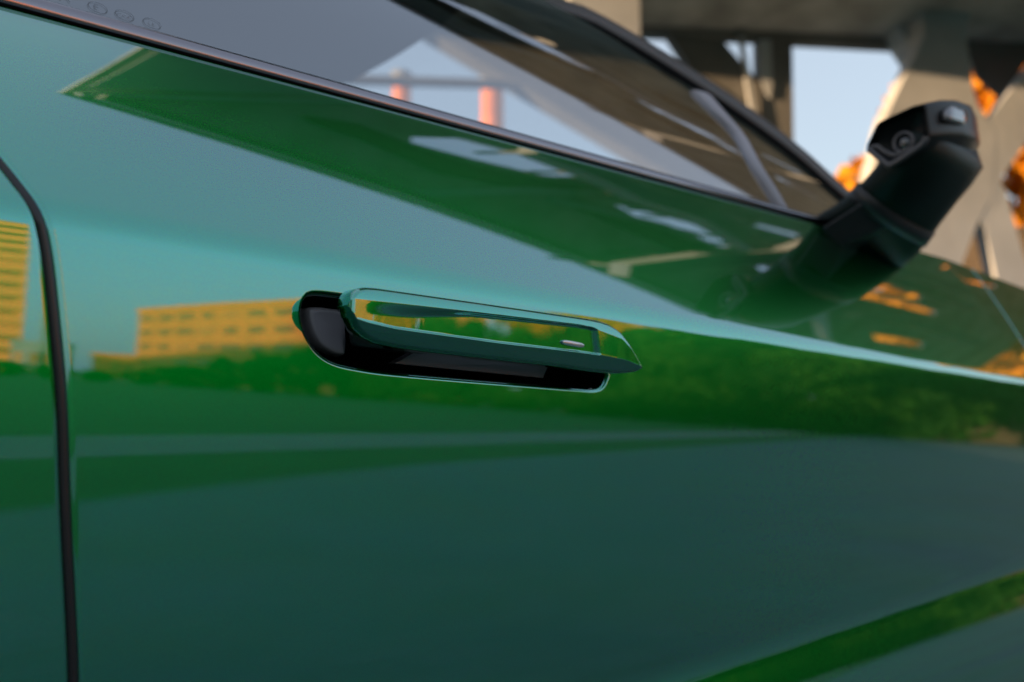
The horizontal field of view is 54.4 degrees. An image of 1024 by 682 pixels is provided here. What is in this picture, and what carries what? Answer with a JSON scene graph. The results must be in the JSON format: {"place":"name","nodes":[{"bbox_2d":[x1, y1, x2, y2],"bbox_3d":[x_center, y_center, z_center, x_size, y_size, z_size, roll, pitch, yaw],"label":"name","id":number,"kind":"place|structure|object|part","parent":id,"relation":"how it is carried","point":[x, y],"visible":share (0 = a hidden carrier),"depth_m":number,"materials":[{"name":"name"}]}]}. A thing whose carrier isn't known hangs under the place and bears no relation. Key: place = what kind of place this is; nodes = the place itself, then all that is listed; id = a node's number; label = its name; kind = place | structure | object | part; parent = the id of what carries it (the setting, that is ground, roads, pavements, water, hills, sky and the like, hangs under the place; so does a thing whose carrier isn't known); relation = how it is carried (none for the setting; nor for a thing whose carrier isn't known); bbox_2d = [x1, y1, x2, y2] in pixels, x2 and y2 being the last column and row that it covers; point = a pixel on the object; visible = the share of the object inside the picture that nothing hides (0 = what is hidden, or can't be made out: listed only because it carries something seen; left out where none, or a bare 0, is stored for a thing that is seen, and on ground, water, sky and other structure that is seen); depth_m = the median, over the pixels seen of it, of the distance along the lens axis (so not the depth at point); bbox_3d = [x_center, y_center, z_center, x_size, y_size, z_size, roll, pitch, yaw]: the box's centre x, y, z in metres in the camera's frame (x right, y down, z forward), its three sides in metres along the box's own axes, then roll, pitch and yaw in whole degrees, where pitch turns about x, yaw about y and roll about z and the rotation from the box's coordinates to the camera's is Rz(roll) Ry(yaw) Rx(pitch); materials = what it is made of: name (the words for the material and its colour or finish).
{"place":"outdoors","nodes":[
{"label":"outdoors","id":0,"kind":"place"},
{"bbox_2d":[391,69,411,101],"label":"chimney","id":1,"kind":"object","parent":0,"point":[402,93],"visible":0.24,"depth_m":154.00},
{"bbox_2d":[480,75,502,127],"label":"chimney","id":2,"kind":"object","parent":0,"point":[491,106],"visible":0.06,"depth_m":150.63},
{"bbox_2d":[351,40,1015,204],"label":"sky","id":3,"kind":"structure","parent":0,"point":[838,95],"materials":[{"name":"blue"}]},
{"label":"plaza","id":4,"kind":"structure","parent":0,"visible":0},
{"bbox_2d":[0,0,1023,681],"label":"car","id":5,"kind":"object","parent":4,"relation":"on","point":[314,366],"visible":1,"depth_m":0.58,"materials":[{"name":"green paint"}]},
{"bbox_3d":[-0.597,0.125,0.033,0.123,0.680,1.157,-7,-10,44],"label":"rear door","id":6,"kind":"part","parent":5,"relation":"part of","materials":[{"name":"green paint"}]},
{"bbox_3d":[0.206,0.198,0.858,0.126,0.736,1.380,-7,-10,44],"label":"front door","id":7,"kind":"part","parent":5,"relation":"part of","materials":[{"name":"green paint"}]},
{"bbox_3d":[-0.138,-0.277,0.784,0.228,0.329,1.075,-7,-10,44],"label":"front window","id":8,"kind":"part","parent":5,"relation":"part of","materials":[{"name":"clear glass"}]},
{"bbox_3d":[0.359,-0.194,1.227,0.113,0.190,0.287,-7,-10,44],"label":"quarter window","id":9,"kind":"part","parent":5,"relation":"part of","materials":[{"name":"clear glass"}]},
{"bbox_2d":[346,0,1023,287],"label":"elevated walkway","id":10,"kind":"structure","parent":4,"relation":"on","point":[941,49],"depth_m":15.02,"materials":[{"name":"concrete"}]},
{"bbox_2d":[834,153,865,190],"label":"broadleaf tree","id":11,"kind":"object","parent":4,"relation":"on","point":[846,178],"depth_m":42.73,"materials":[{"name":"orange plant"}]},
{"bbox_2d":[874,66,1023,226],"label":"broadleaf tree","id":12,"kind":"object","parent":4,"relation":"on","point":[987,100],"visible":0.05,"depth_m":31.91,"materials":[{"name":"orange plant"}]},
{"bbox_2d":[962,226,1023,272],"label":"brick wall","id":13,"kind":"structure","parent":4,"relation":"on","point":[972,259],"depth_m":22.98,"materials":[{"name":"brick"}]}
]}

